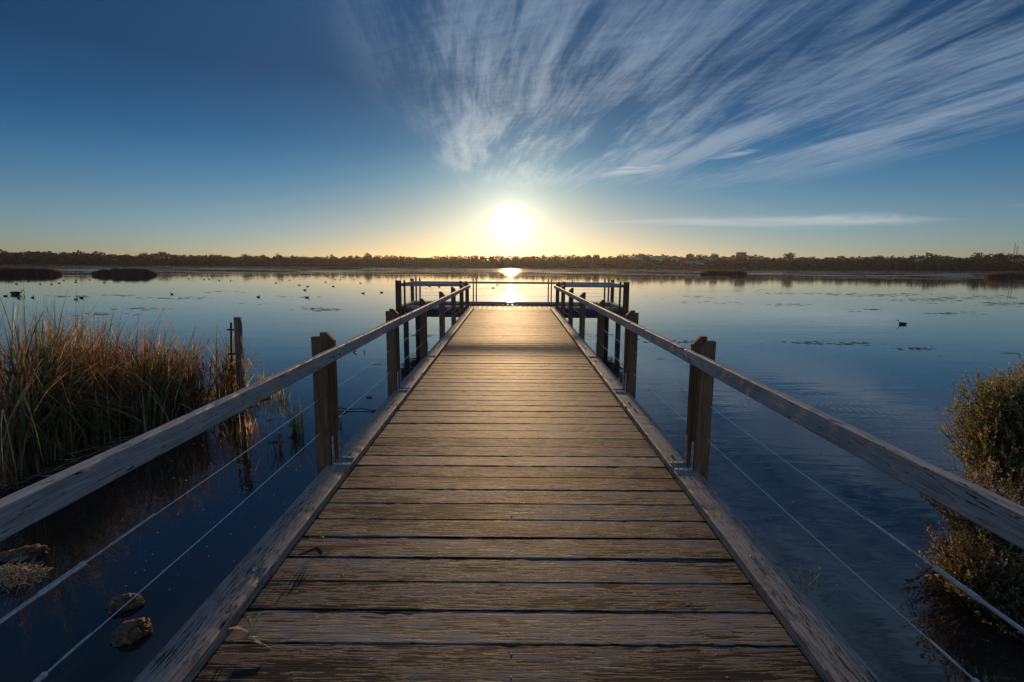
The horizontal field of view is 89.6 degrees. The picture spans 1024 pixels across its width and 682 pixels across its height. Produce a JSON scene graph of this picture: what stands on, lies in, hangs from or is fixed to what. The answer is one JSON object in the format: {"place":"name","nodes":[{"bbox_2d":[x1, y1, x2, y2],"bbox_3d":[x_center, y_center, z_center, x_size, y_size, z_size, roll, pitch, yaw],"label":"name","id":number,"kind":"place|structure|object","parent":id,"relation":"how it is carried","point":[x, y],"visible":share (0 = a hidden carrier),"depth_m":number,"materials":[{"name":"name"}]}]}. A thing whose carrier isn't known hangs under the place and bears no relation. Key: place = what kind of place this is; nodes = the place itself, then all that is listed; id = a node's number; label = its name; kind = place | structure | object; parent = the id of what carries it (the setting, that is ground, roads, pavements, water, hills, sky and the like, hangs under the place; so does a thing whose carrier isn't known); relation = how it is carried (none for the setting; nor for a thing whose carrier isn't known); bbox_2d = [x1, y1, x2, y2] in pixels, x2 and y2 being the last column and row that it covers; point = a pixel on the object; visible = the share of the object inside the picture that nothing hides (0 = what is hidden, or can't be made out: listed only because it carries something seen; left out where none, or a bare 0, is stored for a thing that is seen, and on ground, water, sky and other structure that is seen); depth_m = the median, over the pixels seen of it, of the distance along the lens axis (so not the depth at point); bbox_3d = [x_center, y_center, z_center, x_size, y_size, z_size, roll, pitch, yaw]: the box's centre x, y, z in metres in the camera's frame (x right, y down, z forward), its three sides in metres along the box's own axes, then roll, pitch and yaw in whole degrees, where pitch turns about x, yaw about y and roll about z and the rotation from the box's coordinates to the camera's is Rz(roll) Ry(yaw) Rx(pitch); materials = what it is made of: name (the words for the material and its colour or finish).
{"place":"outdoors","nodes":[
{"label":"outdoors","id":0,"kind":"place"},
{"bbox_2d":[0,265,62,274],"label":"reed island","id":1,"kind":"structure","parent":0,"point":[10,270],"depth_m":114.37,"materials":[{"name":"brown plant"}]},
{"bbox_2d":[91,267,157,274],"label":"reed island","id":2,"kind":"structure","parent":0,"point":[129,271],"depth_m":116.59,"materials":[{"name":"brown plant"}]},
{"bbox_2d":[318,266,361,268],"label":"reed island","id":3,"kind":"structure","parent":0,"point":[328,267],"depth_m":383.38,"materials":[{"name":"brown plant"}]},
{"bbox_2d":[0,266,1023,681],"bbox_3d":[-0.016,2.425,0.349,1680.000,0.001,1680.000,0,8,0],"label":"lake water","id":4,"kind":"structure","parent":0,"point":[880,386],"depth_m":8.19,"materials":[{"name":"blue liquid"}]},
{"bbox_2d":[9,290,24,293],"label":"swan","id":5,"kind":"object","parent":4,"relation":"on","point":[15,292],"visible":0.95,"depth_m":41.25,"materials":[{"name":"black"}]},
{"bbox_2d":[0,544,49,561],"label":"rock","id":6,"kind":"object","parent":4,"relation":"on","point":[34,551],"visible":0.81,"depth_m":4.33,"materials":[{"name":"grey stone"}]},
{"bbox_2d":[0,555,51,594],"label":"reed debris","id":7,"kind":"object","parent":4,"relation":"on","point":[12,569],"visible":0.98,"depth_m":4.02,"materials":[{"name":"plant"}]},
{"bbox_2d":[104,593,144,613],"bbox_3d":[-2.808,1.905,3.740,0.259,0.165,0.161,-3,9,-24],"label":"rock","id":8,"kind":"object","parent":4,"relation":"on","point":[116,604],"visible":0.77,"depth_m":3.70,"materials":[{"name":"stone"}]},
{"bbox_2d":[110,617,152,646],"bbox_3d":[-2.540,1.958,3.442,0.240,0.173,0.220,0,8,0],"label":"rock","id":9,"kind":"object","parent":4,"relation":"on","point":[128,632],"visible":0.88,"depth_m":3.40,"materials":[{"name":"stone"}]},
{"bbox_2d":[0,275,277,491],"bbox_3d":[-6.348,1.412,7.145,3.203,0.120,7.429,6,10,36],"label":"mud bank","id":10,"kind":"structure","parent":4,"relation":"on","point":[76,455],"depth_m":6.70,"materials":[{"name":"plant"}]},
{"bbox_2d":[227,317,244,393],"bbox_3d":[-4.722,0.876,8.865,0.293,2.582,0.090,0,8,0],"label":"wooden stake","id":11,"kind":"object","parent":10,"relation":"on","point":[238,334],"visible":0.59,"depth_m":8.73,"materials":[{"name":"brown wood"}]},
{"bbox_2d":[219,362,259,409],"bbox_3d":[-4.768,0.742,9.076,1.048,0.917,1.017,0,8,0],"label":"reed clump","id":12,"kind":"object","parent":10,"relation":"on","point":[248,381],"visible":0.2,"depth_m":8.93,"materials":[{"name":"plant"}]},
{"bbox_2d":[215,413,272,438],"bbox_3d":[-3.862,1.190,7.576,0.563,0.416,0.727,2,8,12],"label":"reed clump","id":13,"kind":"object","parent":4,"relation":"on","point":[250,429],"visible":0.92,"depth_m":7.58,"materials":[{"name":"plant"}]},
{"bbox_2d":[252,368,278,381],"bbox_3d":[-4.790,0.719,9.953,0.876,0.661,0.716,-5,10,-31],"label":"reed clump","id":14,"kind":"object","parent":4,"relation":"on","point":[260,375],"visible":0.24,"depth_m":9.95,"materials":[{"name":"plant"}]},
{"bbox_2d":[266,423,290,454],"bbox_3d":[-3.122,1.291,6.873,0.474,0.427,0.461,8,11,42],"label":"reed clump","id":15,"kind":"object","parent":4,"relation":"on","point":[279,443],"visible":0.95,"depth_m":6.92,"materials":[{"name":"plant"}]},
{"bbox_2d":[271,384,292,401],"bbox_3d":[-4.250,0.867,9.435,0.774,0.523,0.695,0,8,0],"label":"reed clump","id":16,"kind":"object","parent":4,"relation":"on","point":[279,395],"visible":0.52,"depth_m":9.49,"materials":[{"name":"plant"}]},
{"bbox_2d":[276,392,308,435],"bbox_3d":[-3.197,1.073,7.589,0.711,0.654,0.617,7,11,40],"label":"reed clump","id":17,"kind":"object","parent":4,"relation":"on","point":[298,426],"visible":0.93,"depth_m":7.55,"materials":[{"name":"plant"}]},
{"bbox_2d":[338,407,375,414],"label":"forked branch","id":18,"kind":"object","parent":4,"relation":"on","point":[374,410],"visible":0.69,"depth_m":8.82,"materials":[{"name":"brown wood"}]},
{"bbox_2d":[0,264,1023,272],"bbox_3d":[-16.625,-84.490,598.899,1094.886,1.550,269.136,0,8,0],"label":"shore reeds","id":19,"kind":"object","parent":4,"relation":"on","point":[512,268],"visible":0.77,"depth_m":613.18,"materials":[{"name":"brown plant"}]},
{"bbox_2d":[32,277,1023,349],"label":"floating weed","id":20,"kind":"object","parent":4,"relation":"on","point":[918,348],"visible":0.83,"depth_m":37.34,"materials":[{"name":"plant"}]},
{"bbox_2d":[790,564,819,600],"bbox_3d":[1.431,1.272,2.535,0.162,0.353,0.108,0,8,0],"label":"dry weed","id":21,"kind":"object","parent":4,"relation":"in","point":[800,577],"visible":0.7,"depth_m":2.52,"materials":[{"name":"plant"}]},
{"bbox_2d":[0,0,1023,260],"label":"sky","id":22,"kind":"structure","parent":0,"point":[821,129],"materials":[{"name":"blue"}]},
{"bbox_2d":[125,339,966,589],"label":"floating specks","id":23,"kind":"object","parent":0,"point":[300,465],"visible":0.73,"depth_m":5.47,"materials":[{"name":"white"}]},
{"bbox_2d":[690,269,711,270],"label":"reed island","id":24,"kind":"structure","parent":0,"point":[700,270],"depth_m":506.46,"materials":[{"name":"plant"}]},
{"bbox_2d":[700,270,746,274],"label":"reed island","id":25,"kind":"structure","parent":0,"point":[723,272],"depth_m":194.35,"materials":[{"name":"brown plant"}]},
{"bbox_2d":[735,252,747,261],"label":"office block","id":26,"kind":"structure","parent":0,"point":[740,253],"depth_m":1011.34,"materials":[{"name":"grey"}]},
{"bbox_2d":[984,271,1023,277],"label":"reed island","id":27,"kind":"structure","parent":0,"point":[1008,274],"depth_m":159.23,"materials":[{"name":"brown plant"}]},
{"bbox_3d":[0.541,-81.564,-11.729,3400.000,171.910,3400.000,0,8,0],"label":"ground","id":28,"kind":"structure","parent":0,"visible":0},
{"bbox_2d":[240,254,253,261],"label":"tree","id":29,"kind":"object","parent":28,"relation":"on","point":[249,258],"visible":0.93,"depth_m":688.01,"materials":[{"name":"green plant"}]},
{"bbox_2d":[273,253,289,260],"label":"tree","id":30,"kind":"object","parent":28,"relation":"on","point":[281,258],"visible":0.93,"depth_m":700.46,"materials":[{"name":"green plant"}]},
{"bbox_2d":[364,253,371,258],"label":"tree","id":31,"kind":"object","parent":28,"relation":"on","point":[367,256],"visible":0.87,"depth_m":922.47,"materials":[{"name":"green plant"}]},
{"bbox_2d":[133,307,880,681],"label":"boardwalk","id":32,"kind":"structure","parent":28,"relation":"on","point":[509,495],"depth_m":2.75,"materials":[{"name":"beige wood"}]},
{"bbox_2d":[0,282,470,681],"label":"railing","id":33,"kind":"object","parent":32,"relation":"attached to","point":[23,508],"visible":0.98,"depth_m":2.30,"materials":[{"name":"wood"}]},
{"bbox_2d":[228,611,271,648],"bbox_3d":[-1.095,1.208,2.185,0.243,0.092,0.101,2,8,13],"label":"leaf sprig","id":34,"kind":"object","parent":32,"relation":"on","point":[249,620],"visible":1,"depth_m":2.19,"materials":[{"name":"plant"}]},
{"bbox_2d":[309,529,330,538],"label":"leaf sprig","id":35,"kind":"object","parent":32,"relation":"on","point":[320,535],"visible":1,"depth_m":2.95,"materials":[{"name":"plant"}]},
{"bbox_2d":[554,282,1023,681],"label":"railing","id":36,"kind":"object","parent":32,"relation":"attached to","point":[998,515],"visible":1,"depth_m":2.31,"materials":[{"name":"wood"}]},
{"bbox_2d":[0,249,1023,270],"bbox_3d":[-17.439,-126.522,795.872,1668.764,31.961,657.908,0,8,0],"label":"wood","id":37,"kind":"object","parent":28,"relation":"on","point":[936,262],"visible":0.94,"depth_m":716.07,"materials":[{"name":"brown plant"}]},
{"bbox_2d":[395,301,628,343],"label":"viewing platform","id":38,"kind":"structure","parent":28,"relation":"on","point":[434,311],"depth_m":16.83,"materials":[{"name":"beige wood"}]},
{"bbox_2d":[395,278,629,316],"bbox_3d":[0.010,-1.513,17.558,7.395,1.173,2.610,0,8,0],"label":"platform railing","id":39,"kind":"object","parent":38,"relation":"on","point":[612,285],"visible":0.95,"depth_m":16.36,"materials":[{"name":"brown wood"}]},
{"bbox_2d":[634,255,642,259],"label":"house","id":40,"kind":"structure","parent":28,"relation":"on","point":[637,257],"depth_m":899.57,"materials":[{"name":"grey"}]},
{"bbox_2d":[651,256,660,263],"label":"house","id":41,"kind":"structure","parent":28,"relation":"on","point":[656,257],"depth_m":889.30,"materials":[{"name":"grey"}]},
{"bbox_2d":[670,256,678,262],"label":"house","id":42,"kind":"structure","parent":28,"relation":"on","point":[674,257],"depth_m":878.19,"materials":[{"name":"grey"}]},
{"bbox_2d":[685,261,703,265],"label":"house","id":43,"kind":"structure","parent":28,"relation":"on","point":[697,262],"depth_m":729.21,"materials":[{"name":"grey"}]},
{"bbox_2d":[783,252,795,260],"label":"tree","id":44,"kind":"object","parent":28,"relation":"on","point":[789,255],"visible":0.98,"depth_m":788.44,"materials":[{"name":"green plant"}]},
{"bbox_2d":[914,456,1023,640],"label":"shrub","id":45,"kind":"object","parent":28,"relation":"on","point":[991,579],"visible":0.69,"depth_m":3.77,"materials":[{"name":"green plant"}]},
{"bbox_2d":[991,541,1023,569],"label":"leafy sprig","id":46,"kind":"object","parent":45,"relation":"on","point":[1005,563],"visible":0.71,"depth_m":3.60,"materials":[{"name":"green plant"}]},
{"bbox_2d":[969,252,984,257],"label":"tree","id":47,"kind":"object","parent":28,"relation":"on","point":[978,254],"visible":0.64,"depth_m":803.21,"materials":[{"name":"green plant"}]},
{"bbox_2d":[935,354,1023,500],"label":"shrub","id":48,"kind":"object","parent":28,"relation":"on","point":[995,430],"visible":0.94,"depth_m":4.85,"materials":[{"name":"foliage"},{"name":"bark"}]}
]}

